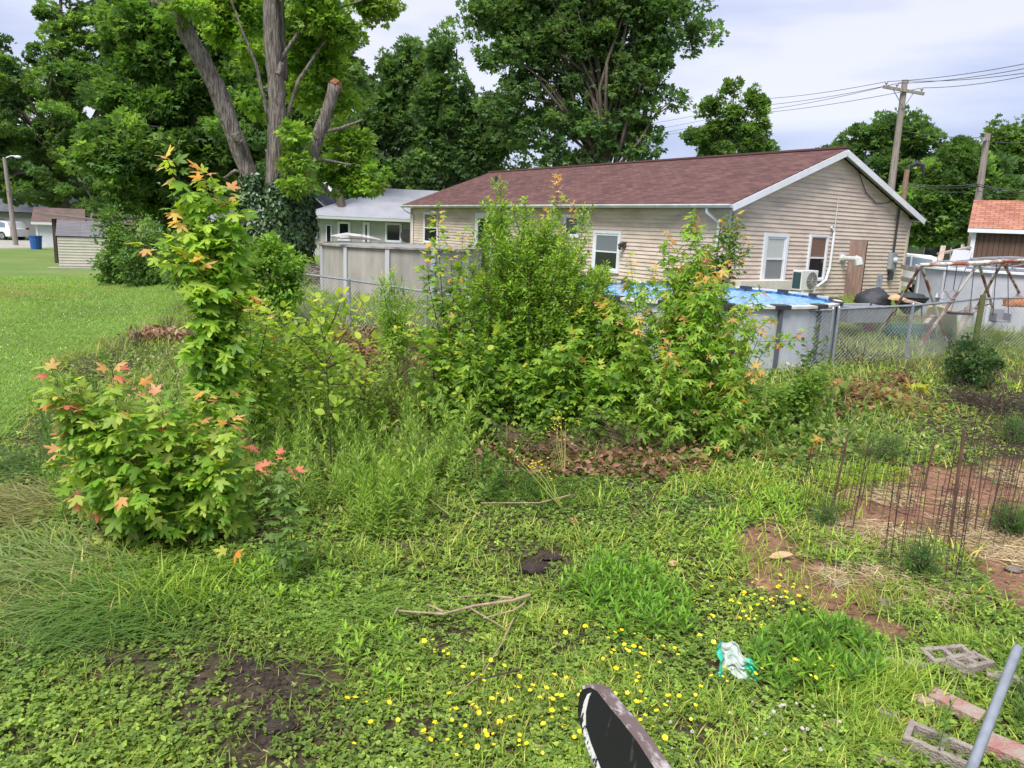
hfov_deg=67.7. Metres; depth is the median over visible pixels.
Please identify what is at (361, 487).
goldenrod stalk
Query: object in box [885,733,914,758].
broken block
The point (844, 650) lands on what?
weed sprout
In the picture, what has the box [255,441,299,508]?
leafy weed
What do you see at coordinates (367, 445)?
goldenrod stalk
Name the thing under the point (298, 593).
weed sprout
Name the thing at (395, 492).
goldenrod stalk
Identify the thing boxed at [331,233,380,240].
folded tarp
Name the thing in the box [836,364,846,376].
leafy weed
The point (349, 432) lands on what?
leafy weed
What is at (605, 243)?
window
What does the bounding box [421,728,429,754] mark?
buttercup
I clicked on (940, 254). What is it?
timber trellis
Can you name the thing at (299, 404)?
leafy weed
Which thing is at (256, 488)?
goldenrod stalk
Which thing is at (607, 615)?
weed sprout
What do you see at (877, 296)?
tarp heap
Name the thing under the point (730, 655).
plastic bag
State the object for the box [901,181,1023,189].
power line
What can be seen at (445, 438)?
goldenrod stalk
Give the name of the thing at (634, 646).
buttercup
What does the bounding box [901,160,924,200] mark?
yard lamp
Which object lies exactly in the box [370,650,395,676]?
weed sprout
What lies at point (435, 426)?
goldenrod stalk
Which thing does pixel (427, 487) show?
goldenrod stalk
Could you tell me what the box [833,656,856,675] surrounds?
weed sprout
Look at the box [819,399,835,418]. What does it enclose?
leafy weed
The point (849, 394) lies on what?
cut brush
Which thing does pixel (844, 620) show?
weed sprout
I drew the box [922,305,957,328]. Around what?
plastic slide
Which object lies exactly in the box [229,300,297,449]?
maple sapling
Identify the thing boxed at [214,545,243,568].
maple leaf
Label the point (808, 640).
weed sprout
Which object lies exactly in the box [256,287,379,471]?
oval leaf sapling
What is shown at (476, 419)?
leafy weed
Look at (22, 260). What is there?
ground
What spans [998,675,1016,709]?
weed sprout
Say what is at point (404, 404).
goldenrod stalk
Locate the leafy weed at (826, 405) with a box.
[820,401,828,417]
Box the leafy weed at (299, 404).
[292,387,309,458]
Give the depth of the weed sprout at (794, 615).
5.52 m
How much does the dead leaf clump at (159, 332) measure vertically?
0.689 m
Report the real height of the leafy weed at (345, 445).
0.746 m
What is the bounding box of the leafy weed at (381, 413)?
[375,408,399,439]
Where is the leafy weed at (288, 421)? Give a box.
[284,409,295,441]
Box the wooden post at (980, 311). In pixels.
[972,295,985,343]
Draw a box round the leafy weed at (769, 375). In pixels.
[764,371,772,387]
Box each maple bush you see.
[32,351,272,554]
[408,311,643,443]
[574,207,777,452]
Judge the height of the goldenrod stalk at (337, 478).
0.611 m
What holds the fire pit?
on the ground at (22, 260)
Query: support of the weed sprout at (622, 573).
on the ground at (22, 260)
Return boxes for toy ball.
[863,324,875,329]
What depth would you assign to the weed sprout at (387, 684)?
4.79 m
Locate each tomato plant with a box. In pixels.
[811,493,841,527]
[860,428,906,463]
[899,522,949,576]
[984,486,1023,535]
[992,404,1023,444]
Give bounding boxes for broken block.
[863,748,903,767]
[875,704,897,721]
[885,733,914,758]
[904,658,927,673]
[948,684,965,697]
[972,645,992,654]
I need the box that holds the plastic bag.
[716,640,759,680]
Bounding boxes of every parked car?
[0,220,29,239]
[902,253,936,292]
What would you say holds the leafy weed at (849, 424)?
on the ground at (22, 260)
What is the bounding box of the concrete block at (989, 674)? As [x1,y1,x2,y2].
[984,668,1021,689]
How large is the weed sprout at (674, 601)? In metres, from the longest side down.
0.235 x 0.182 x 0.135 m
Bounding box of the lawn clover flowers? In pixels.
[0,278,166,375]
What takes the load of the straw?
on the ground at (22, 260)
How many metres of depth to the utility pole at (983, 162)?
30.65 m
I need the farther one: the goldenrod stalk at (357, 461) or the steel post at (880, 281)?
the steel post at (880, 281)
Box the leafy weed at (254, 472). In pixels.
[241,456,274,495]
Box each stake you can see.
[831,434,848,508]
[922,440,935,491]
[947,429,965,551]
[963,464,971,523]
[974,427,986,531]
[996,384,1003,463]
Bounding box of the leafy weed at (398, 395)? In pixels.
[381,373,403,421]
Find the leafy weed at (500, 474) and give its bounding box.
[492,460,505,489]
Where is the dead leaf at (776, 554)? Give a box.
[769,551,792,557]
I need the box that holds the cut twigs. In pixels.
[539,425,652,472]
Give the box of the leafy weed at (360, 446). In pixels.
[341,436,367,468]
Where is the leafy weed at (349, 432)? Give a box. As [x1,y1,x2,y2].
[339,417,365,458]
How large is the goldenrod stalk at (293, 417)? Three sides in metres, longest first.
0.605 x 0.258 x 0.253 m
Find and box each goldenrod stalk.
[32,418,48,474]
[35,403,48,442]
[36,404,52,452]
[37,463,58,502]
[39,428,53,474]
[40,415,53,455]
[40,421,59,480]
[43,410,52,441]
[45,469,61,497]
[47,466,69,508]
[52,492,71,521]
[54,440,67,485]
[54,498,73,523]
[93,380,100,423]
[238,477,257,511]
[242,404,270,464]
[246,475,265,503]
[251,469,271,497]
[253,449,287,508]
[253,459,269,504]
[259,426,269,454]
[267,472,280,508]
[269,431,286,506]
[272,458,303,509]
[273,409,293,469]
[279,426,296,465]
[284,434,307,463]
[289,409,297,438]
[290,386,301,428]
[291,453,316,506]
[292,461,311,517]
[293,412,303,484]
[293,443,323,509]
[295,407,318,450]
[296,413,328,466]
[299,406,318,487]
[300,381,326,439]
[300,388,336,462]
[300,393,313,450]
[300,415,322,496]
[306,427,345,512]
[326,423,349,505]
[327,415,336,455]
[327,460,349,509]
[328,463,358,508]
[331,407,343,450]
[331,469,360,525]
[334,423,371,490]
[336,408,349,480]
[336,443,372,505]
[337,381,349,455]
[341,381,361,448]
[342,493,355,533]
[345,413,369,463]
[346,433,372,493]
[347,426,363,511]
[349,449,371,507]
[350,456,360,497]
[351,408,382,472]
[351,475,373,534]
[352,462,366,519]
[352,484,364,531]
[353,471,369,515]
[357,362,378,415]
[357,419,369,452]
[358,421,382,471]
[360,409,367,461]
[360,462,378,497]
[361,395,368,422]
[361,472,379,522]
[363,399,379,431]
[363,434,382,489]
[364,408,387,462]
[364,481,376,508]
[367,495,380,537]
[368,464,377,505]
[370,477,384,518]
[371,459,380,494]
[374,463,388,517]
[375,432,392,482]
[378,434,395,457]
[379,423,396,456]
[379,450,388,510]
[380,470,393,520]
[381,458,396,502]
[381,471,397,538]
[383,446,431,523]
[384,465,396,524]
[385,470,399,517]
[386,451,407,507]
[386,471,398,515]
[389,387,419,450]
[389,477,405,521]
[391,389,422,443]
[393,394,412,445]
[393,410,411,469]
[394,386,412,425]
[395,464,408,506]
[397,384,416,444]
[399,483,424,527]
[400,423,422,469]
[401,378,419,422]
[401,430,425,502]
[402,482,415,519]
[403,411,427,464]
[403,412,422,462]
[404,405,421,432]
[408,399,417,461]
[409,458,421,506]
[410,376,434,428]
[410,429,422,481]
[410,456,424,506]
[411,369,433,424]
[412,418,439,485]
[412,452,445,510]
[413,373,422,431]
[415,473,432,522]
[416,451,433,502]
[416,477,435,512]
[420,387,434,429]
[424,418,455,460]
[424,437,441,470]
[426,404,447,468]
[427,462,460,515]
[433,382,459,457]
[437,419,453,463]
[438,407,450,470]
[443,438,457,484]
[449,402,471,477]
[452,395,478,443]
[453,433,467,480]
[454,423,472,455]
[456,422,487,493]
[461,380,487,432]
[463,390,475,445]
[473,379,483,413]
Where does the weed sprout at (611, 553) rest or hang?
on the ground at (22, 260)
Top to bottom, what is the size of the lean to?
2.550 m
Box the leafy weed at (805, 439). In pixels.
[799,432,810,444]
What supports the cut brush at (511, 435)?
on the ground at (22, 260)
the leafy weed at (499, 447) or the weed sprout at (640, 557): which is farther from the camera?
the leafy weed at (499, 447)
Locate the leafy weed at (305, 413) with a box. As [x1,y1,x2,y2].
[302,402,312,421]
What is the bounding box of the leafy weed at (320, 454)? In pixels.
[308,427,327,492]
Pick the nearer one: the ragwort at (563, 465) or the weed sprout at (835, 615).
the weed sprout at (835, 615)
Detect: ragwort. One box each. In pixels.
[509,441,561,506]
[545,410,573,479]
[856,355,867,380]
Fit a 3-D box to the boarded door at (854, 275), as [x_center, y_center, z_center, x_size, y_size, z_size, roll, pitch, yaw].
[11.679,-3.856,25.958,1.008,1.994,0.050,-5,14,-34]
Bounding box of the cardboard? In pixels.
[887,294,905,300]
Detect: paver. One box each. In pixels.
[928,687,985,726]
[984,732,1023,767]
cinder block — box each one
[901,719,972,767]
[918,644,978,670]
[944,650,994,681]
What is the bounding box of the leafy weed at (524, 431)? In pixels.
[520,427,528,452]
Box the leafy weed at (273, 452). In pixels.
[267,435,279,471]
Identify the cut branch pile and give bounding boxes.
[38,527,149,565]
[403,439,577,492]
[556,426,797,458]
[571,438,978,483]
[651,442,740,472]
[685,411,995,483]
[735,406,811,439]
[774,432,847,459]
[776,372,982,432]
[895,375,934,400]
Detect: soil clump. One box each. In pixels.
[260,719,297,734]
[518,561,549,573]
[541,553,562,560]
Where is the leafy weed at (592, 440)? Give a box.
[588,432,597,454]
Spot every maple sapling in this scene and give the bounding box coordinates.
[127,145,276,455]
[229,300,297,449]
[401,201,488,396]
[539,173,583,294]
[557,288,647,424]
[697,210,752,342]
[719,310,809,390]
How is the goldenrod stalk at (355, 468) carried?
on the ground at (22, 260)
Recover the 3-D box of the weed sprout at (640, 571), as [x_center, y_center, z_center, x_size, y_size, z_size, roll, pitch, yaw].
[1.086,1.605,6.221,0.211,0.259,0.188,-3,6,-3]
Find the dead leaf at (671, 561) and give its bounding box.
[669,560,678,565]
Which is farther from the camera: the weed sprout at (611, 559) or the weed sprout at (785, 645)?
the weed sprout at (611, 559)
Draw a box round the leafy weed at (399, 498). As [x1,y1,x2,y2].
[369,449,408,528]
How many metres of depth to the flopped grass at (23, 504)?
5.81 m
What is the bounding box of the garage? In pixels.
[31,207,86,246]
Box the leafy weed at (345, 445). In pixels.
[338,434,373,499]
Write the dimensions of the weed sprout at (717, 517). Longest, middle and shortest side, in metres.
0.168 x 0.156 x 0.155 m
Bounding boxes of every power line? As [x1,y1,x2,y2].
[577,68,1023,146]
[652,64,1022,123]
[662,76,1023,135]
[663,73,1023,132]
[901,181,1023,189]
[901,183,1023,192]
[901,186,1014,197]
[902,130,982,137]
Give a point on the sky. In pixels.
(795, 48)
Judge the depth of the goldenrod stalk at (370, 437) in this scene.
8.67 m
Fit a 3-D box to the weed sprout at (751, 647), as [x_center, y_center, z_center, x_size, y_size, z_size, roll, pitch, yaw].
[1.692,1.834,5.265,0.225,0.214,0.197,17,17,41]
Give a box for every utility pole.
[883,79,924,190]
[967,133,990,245]
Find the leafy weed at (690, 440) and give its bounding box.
[686,429,697,454]
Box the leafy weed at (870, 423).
[867,416,878,434]
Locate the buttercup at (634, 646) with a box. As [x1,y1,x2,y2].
[630,644,636,675]
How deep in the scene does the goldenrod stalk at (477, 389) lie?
9.93 m
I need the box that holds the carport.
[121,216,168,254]
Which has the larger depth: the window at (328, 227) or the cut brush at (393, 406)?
the window at (328, 227)
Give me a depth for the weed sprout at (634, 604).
5.88 m
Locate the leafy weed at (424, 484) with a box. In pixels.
[417,468,434,501]
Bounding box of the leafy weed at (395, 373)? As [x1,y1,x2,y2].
[389,360,400,419]
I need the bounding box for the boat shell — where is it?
[883,323,935,339]
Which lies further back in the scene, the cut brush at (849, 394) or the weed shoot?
the cut brush at (849, 394)
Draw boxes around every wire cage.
[797,442,869,533]
[858,438,926,520]
[882,466,971,589]
[934,431,1023,552]
[962,401,1023,489]
[981,368,1023,424]
[987,429,1023,541]
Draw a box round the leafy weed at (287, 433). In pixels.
[279,422,304,459]
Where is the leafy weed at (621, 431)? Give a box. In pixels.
[617,425,625,454]
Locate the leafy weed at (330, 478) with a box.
[319,454,350,494]
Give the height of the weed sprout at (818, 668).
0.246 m
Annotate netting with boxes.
[928,256,1023,271]
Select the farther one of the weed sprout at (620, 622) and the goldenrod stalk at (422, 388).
the goldenrod stalk at (422, 388)
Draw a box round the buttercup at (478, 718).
[470,703,487,741]
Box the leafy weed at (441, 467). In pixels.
[437,463,446,478]
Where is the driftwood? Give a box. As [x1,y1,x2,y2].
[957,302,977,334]
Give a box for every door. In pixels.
[363,222,369,241]
[474,213,494,270]
[843,241,867,297]
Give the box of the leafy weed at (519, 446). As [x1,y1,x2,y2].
[514,441,524,455]
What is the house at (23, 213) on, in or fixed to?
on the ground at (22, 260)
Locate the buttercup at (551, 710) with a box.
[548,708,554,728]
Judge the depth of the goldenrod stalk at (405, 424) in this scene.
8.42 m
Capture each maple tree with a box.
[0,0,130,219]
[56,0,267,246]
[146,0,407,270]
[192,0,378,206]
[331,33,461,199]
[394,15,527,190]
[454,0,729,168]
[678,75,780,156]
[815,104,948,249]
[897,135,1023,259]
[975,113,1023,200]
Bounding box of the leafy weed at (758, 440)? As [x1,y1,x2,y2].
[748,431,763,455]
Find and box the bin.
[28,235,42,249]
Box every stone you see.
[831,582,845,588]
[877,598,892,605]
[1004,565,1022,572]
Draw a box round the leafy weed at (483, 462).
[475,454,488,478]
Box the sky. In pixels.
[0,0,1023,192]
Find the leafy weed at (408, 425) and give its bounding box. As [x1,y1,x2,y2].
[399,414,414,456]
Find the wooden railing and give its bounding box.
[900,264,916,283]
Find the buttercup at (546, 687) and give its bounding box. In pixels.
[535,685,548,722]
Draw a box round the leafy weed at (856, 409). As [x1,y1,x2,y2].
[852,403,860,422]
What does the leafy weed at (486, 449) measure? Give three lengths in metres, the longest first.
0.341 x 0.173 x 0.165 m
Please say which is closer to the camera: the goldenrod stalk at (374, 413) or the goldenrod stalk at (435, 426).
the goldenrod stalk at (435, 426)
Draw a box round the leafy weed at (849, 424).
[845,421,851,432]
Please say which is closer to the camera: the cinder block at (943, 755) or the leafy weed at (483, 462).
the cinder block at (943, 755)
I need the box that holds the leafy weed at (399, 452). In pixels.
[392,436,414,501]
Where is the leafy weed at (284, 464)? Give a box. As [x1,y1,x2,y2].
[279,457,306,493]
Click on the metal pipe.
(990, 718)
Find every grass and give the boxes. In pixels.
[0,275,187,437]
[0,431,895,695]
[92,274,1023,370]
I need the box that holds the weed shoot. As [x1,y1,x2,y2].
[929,696,959,767]
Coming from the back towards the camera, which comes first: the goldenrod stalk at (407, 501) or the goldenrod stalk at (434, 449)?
the goldenrod stalk at (434, 449)
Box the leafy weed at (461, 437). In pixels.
[455,430,470,464]
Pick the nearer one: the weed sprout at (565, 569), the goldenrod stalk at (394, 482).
the weed sprout at (565, 569)
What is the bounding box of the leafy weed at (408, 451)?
[392,447,413,491]
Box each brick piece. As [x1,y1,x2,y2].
[823,719,844,732]
[910,692,934,713]
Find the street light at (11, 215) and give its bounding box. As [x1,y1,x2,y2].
[2,155,20,244]
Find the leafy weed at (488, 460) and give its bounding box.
[479,453,493,476]
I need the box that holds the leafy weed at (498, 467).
[488,460,502,493]
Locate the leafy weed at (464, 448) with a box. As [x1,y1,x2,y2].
[442,424,487,487]
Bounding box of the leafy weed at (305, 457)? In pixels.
[282,455,306,487]
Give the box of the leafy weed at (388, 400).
[376,388,393,434]
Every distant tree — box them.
[0,148,30,191]
[13,156,94,196]
[89,181,163,231]
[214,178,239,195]
[313,185,332,196]
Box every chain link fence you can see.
[277,273,486,335]
[622,307,834,366]
[831,297,1023,364]
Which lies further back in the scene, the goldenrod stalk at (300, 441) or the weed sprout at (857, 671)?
the goldenrod stalk at (300, 441)
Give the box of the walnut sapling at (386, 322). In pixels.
[369,264,420,377]
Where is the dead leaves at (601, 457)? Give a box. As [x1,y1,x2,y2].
[304,314,918,483]
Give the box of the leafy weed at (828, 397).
[825,392,831,402]
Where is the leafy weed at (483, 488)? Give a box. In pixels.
[472,475,493,503]
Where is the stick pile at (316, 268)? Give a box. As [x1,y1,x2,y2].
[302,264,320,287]
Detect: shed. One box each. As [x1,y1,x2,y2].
[47,220,108,268]
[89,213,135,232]
[968,200,1023,267]
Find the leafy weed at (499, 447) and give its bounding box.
[495,442,509,460]
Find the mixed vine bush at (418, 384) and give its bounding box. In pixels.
[401,324,629,441]
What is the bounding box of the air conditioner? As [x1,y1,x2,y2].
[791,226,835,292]
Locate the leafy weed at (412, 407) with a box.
[404,396,434,448]
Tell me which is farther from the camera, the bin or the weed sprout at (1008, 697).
the bin
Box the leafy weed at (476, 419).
[468,417,477,446]
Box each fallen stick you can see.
[142,508,314,535]
[392,593,530,617]
[445,668,520,687]
[454,618,513,695]
[469,608,506,629]
[480,494,570,503]
[483,603,524,618]
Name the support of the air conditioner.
attached to the house at (795, 205)
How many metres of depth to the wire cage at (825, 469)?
7.76 m
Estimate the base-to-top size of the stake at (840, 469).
0.959 m
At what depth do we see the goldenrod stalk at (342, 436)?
7.81 m
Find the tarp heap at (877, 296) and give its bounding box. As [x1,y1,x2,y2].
[853,287,891,305]
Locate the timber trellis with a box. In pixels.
[936,246,971,266]
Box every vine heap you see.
[421,386,570,449]
[585,393,726,452]
[716,361,836,434]
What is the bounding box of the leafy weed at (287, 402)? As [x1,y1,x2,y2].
[283,374,295,436]
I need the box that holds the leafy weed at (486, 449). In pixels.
[482,443,494,466]
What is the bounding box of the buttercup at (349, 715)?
[343,696,357,744]
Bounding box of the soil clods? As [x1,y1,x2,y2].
[726,461,1020,614]
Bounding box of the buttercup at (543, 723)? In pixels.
[540,721,545,742]
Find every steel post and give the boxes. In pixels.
[876,273,880,286]
[879,274,882,287]
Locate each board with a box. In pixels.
[896,299,935,324]
[1001,295,1023,306]
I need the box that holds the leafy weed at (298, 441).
[286,435,300,468]
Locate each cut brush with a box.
[281,335,430,400]
[304,342,433,420]
[403,384,493,424]
[477,403,605,458]
[582,393,726,465]
[776,373,887,409]
[925,370,1023,412]
[957,386,1023,421]
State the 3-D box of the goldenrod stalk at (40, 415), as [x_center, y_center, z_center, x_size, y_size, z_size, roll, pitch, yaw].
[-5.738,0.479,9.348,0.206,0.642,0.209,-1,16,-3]
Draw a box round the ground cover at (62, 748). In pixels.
[0,334,1023,767]
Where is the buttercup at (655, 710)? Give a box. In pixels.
[654,709,662,740]
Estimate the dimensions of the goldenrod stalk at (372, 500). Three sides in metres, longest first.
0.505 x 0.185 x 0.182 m
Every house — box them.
[0,195,77,234]
[205,194,335,240]
[312,188,437,254]
[400,146,926,297]
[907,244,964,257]
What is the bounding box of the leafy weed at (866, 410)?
[863,403,871,426]
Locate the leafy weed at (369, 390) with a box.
[361,381,373,417]
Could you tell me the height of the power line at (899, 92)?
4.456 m
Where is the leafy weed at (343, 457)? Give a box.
[341,451,355,492]
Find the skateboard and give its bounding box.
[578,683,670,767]
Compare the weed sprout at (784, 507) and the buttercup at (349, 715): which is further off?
the weed sprout at (784, 507)
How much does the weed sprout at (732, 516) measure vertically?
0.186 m
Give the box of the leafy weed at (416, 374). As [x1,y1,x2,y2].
[412,370,429,427]
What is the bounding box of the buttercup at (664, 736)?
[660,734,667,751]
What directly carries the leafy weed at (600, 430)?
on the ground at (22, 260)
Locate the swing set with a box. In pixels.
[877,259,1023,349]
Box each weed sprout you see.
[234,556,249,584]
[247,556,257,571]
[247,564,265,591]
[255,549,267,573]
[256,581,271,602]
[263,557,274,575]
[268,581,286,609]
[272,561,289,586]
[291,587,309,603]
[294,549,304,576]
[304,586,320,604]
[308,560,322,578]
[321,567,345,597]
[324,548,340,572]
[326,582,342,604]
[330,633,355,673]
[331,570,347,588]
[337,619,360,639]
[348,627,365,649]
[349,633,373,664]
[360,619,379,641]
[368,663,385,686]
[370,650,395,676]
[372,669,394,699]
[376,616,394,639]
[388,674,407,700]
[389,614,405,635]
[390,629,404,646]
[550,574,580,602]
[561,563,575,588]
[564,561,582,587]
[569,569,585,592]
[570,603,593,629]
[572,579,588,600]
[574,564,591,588]
[577,564,598,589]
[578,559,600,595]
[579,553,598,572]
[580,542,601,567]
[582,577,601,604]
[583,585,602,610]
[583,597,603,623]
[587,569,599,598]
[588,581,609,609]
[591,558,606,580]
[594,557,614,579]
[594,560,616,597]
[594,600,616,635]
[595,544,605,565]
[595,583,612,605]
[597,548,610,577]
[597,570,613,592]
[599,549,618,570]
[601,581,619,604]
[604,552,618,586]
[604,609,633,639]
[605,601,628,634]
[607,581,631,616]
[607,591,628,623]
[611,569,629,593]
[611,612,635,640]
[612,539,629,570]
[613,562,634,587]
[613,589,632,612]
[615,549,629,563]
[615,559,628,579]
[617,577,634,603]
[618,581,638,601]
[619,548,628,565]
[620,563,645,585]
[620,565,641,595]
[624,579,638,605]
[626,552,644,574]
[626,598,644,624]
[628,589,649,612]
[628,594,646,617]
[631,602,655,634]
[634,576,652,601]
[634,591,655,611]
[635,601,662,637]
[636,565,655,591]
[637,555,653,580]
[638,553,648,577]
[640,541,657,571]
[640,560,660,582]
[643,582,660,615]
[644,602,667,633]
[646,558,664,583]
[649,595,669,622]
[652,571,667,591]
[652,581,671,602]
[653,567,670,596]
[654,594,675,621]
[655,593,673,624]
[658,610,679,641]
[659,574,679,595]
[661,603,684,634]
[666,593,690,620]
[667,590,683,610]
[668,570,684,592]
[673,589,690,613]
[674,611,694,636]
[676,577,689,596]
[677,601,699,632]
[678,585,698,610]
[680,596,693,624]
[685,607,704,639]
[704,558,720,577]
[707,528,723,550]
[711,524,721,538]
[713,512,722,527]
[717,515,727,538]
[720,516,734,529]
[720,530,737,554]
[721,536,739,558]
[722,526,737,546]
[728,510,737,525]
[732,527,747,547]
[736,489,749,506]
[736,518,746,532]
[741,646,766,675]
[742,632,767,660]
[744,510,756,524]
[745,499,754,515]
[746,488,757,500]
[747,632,767,662]
[749,621,776,644]
[749,633,777,666]
[751,648,773,682]
[752,499,767,520]
[752,643,772,672]
[756,487,767,503]
[757,510,768,525]
[757,630,779,655]
[763,651,788,678]
[765,492,776,509]
[765,671,796,698]
[766,481,780,497]
[766,621,778,641]
[766,636,794,668]
[767,661,797,693]
[773,610,798,641]
[774,503,784,524]
[775,608,791,632]
[776,614,800,654]
[776,629,801,662]
[781,505,794,521]
[781,661,805,693]
[782,480,791,500]
[783,629,807,656]
[784,661,805,693]
[786,617,811,636]
[787,615,817,643]
[787,641,811,664]
[787,649,820,682]
[789,479,799,495]
[790,630,820,663]
[790,642,814,668]
[792,505,805,520]
[793,611,818,642]
[796,629,830,656]
[799,620,820,641]
[800,650,832,683]
[803,668,826,697]
[804,621,829,648]
[804,650,838,686]
[807,614,823,630]
[807,627,834,650]
[809,627,840,661]
[809,659,831,688]
[810,607,833,629]
[811,626,838,653]
[814,607,836,633]
[822,664,843,684]
[823,613,850,643]
[823,646,842,672]
[824,609,839,626]
[824,639,843,670]
[826,643,853,663]
[827,608,845,638]
[833,614,859,641]
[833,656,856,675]
[833,660,867,696]
[834,609,856,634]
[834,636,857,650]
[834,641,856,667]
[837,651,854,687]
[838,624,868,651]
[840,652,868,688]
[843,621,868,649]
[845,617,871,645]
[847,632,877,659]
[851,643,871,674]
[852,632,875,650]
[853,632,873,653]
[857,650,879,687]
[858,624,877,651]
[862,652,887,672]
[867,646,889,664]
[868,630,886,656]
[874,637,895,660]
[874,659,894,677]
[998,652,1017,691]
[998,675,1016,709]
[1009,649,1023,699]
[1012,677,1023,717]
[1012,697,1023,725]
[1017,669,1023,682]
[1017,695,1023,712]
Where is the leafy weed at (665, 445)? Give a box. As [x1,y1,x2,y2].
[660,438,669,454]
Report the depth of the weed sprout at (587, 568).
6.20 m
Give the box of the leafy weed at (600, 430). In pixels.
[598,425,607,446]
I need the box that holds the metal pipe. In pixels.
[965,644,1022,767]
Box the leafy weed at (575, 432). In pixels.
[568,427,578,451]
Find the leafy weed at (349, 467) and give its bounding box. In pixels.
[331,459,353,499]
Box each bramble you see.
[243,298,339,418]
[294,319,403,450]
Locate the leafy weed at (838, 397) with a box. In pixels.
[836,391,842,410]
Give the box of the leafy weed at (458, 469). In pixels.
[453,459,466,482]
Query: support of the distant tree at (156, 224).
on the ground at (22, 260)
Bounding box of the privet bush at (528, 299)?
[449,175,617,410]
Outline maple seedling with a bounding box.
[254,446,309,583]
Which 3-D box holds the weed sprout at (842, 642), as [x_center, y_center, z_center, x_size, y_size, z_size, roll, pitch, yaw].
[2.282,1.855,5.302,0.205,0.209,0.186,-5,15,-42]
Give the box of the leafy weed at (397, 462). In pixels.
[385,453,419,496]
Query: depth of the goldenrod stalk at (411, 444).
8.49 m
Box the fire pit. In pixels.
[892,292,929,322]
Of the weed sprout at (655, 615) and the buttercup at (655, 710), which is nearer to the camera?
the buttercup at (655, 710)
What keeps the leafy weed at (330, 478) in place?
on the ground at (22, 260)
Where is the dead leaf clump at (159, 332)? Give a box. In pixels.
[116,316,193,344]
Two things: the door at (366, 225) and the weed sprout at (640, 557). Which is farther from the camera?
the door at (366, 225)
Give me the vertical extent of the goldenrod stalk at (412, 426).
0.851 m
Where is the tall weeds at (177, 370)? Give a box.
[31,282,1023,538]
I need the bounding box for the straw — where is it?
[761,461,1023,614]
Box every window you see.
[326,225,331,240]
[337,221,349,240]
[385,222,401,242]
[423,212,438,243]
[563,214,580,237]
[591,230,621,273]
[759,233,789,279]
[806,234,829,280]
[923,247,939,256]
[950,244,962,257]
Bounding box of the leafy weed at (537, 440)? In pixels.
[531,436,540,451]
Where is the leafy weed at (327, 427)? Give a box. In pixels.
[324,406,333,447]
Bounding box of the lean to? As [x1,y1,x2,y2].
[41,213,132,262]
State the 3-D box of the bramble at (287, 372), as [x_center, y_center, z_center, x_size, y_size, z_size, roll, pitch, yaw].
[-3.218,-0.397,11.074,1.642,1.732,1.524,2,12,0]
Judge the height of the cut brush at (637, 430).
0.994 m
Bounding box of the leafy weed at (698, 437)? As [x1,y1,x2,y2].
[696,424,705,445]
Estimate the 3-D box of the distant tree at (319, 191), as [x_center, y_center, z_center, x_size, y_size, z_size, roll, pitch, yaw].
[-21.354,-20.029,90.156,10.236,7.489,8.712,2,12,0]
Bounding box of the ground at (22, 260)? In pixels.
[0,224,1023,767]
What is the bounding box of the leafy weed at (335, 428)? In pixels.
[328,412,341,456]
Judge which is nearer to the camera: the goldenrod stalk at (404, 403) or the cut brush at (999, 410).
the goldenrod stalk at (404, 403)
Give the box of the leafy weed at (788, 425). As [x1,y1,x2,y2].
[786,422,794,439]
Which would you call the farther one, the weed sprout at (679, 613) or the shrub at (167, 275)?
the shrub at (167, 275)
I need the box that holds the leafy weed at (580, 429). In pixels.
[576,416,587,443]
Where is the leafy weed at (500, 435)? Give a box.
[497,428,507,450]
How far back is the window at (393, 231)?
41.42 m
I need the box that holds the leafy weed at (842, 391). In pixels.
[839,383,844,400]
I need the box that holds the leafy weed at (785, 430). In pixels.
[780,422,792,443]
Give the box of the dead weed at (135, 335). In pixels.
[121,322,151,346]
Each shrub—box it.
[85,201,141,285]
[110,211,169,287]
[151,227,221,305]
[236,230,313,328]
[790,323,831,394]
[836,336,891,368]
[940,331,1009,389]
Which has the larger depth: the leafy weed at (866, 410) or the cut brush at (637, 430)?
the leafy weed at (866, 410)
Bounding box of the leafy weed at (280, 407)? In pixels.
[277,401,292,463]
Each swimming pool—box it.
[317,241,481,300]
[583,280,843,372]
[914,264,1023,332]
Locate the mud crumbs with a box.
[0,552,554,756]
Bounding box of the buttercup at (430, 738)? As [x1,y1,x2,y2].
[419,736,432,754]
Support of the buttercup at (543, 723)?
on the ground at (22, 260)
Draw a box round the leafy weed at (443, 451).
[424,446,447,478]
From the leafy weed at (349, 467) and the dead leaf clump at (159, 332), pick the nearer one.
the leafy weed at (349, 467)
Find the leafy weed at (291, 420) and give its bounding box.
[282,405,311,478]
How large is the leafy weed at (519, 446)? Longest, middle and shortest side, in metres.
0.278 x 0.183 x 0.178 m
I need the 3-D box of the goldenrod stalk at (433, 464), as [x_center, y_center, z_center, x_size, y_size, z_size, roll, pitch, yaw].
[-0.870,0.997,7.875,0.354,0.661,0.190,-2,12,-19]
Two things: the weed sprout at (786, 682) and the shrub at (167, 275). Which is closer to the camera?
the weed sprout at (786, 682)
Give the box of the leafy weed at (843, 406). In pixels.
[839,400,848,420]
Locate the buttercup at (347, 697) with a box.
[340,696,349,723]
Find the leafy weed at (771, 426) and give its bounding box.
[764,423,775,442]
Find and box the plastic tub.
[839,303,892,322]
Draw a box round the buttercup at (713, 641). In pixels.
[705,639,715,661]
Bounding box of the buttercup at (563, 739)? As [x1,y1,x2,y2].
[561,724,565,758]
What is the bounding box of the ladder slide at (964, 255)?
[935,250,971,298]
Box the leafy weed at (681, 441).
[674,429,683,447]

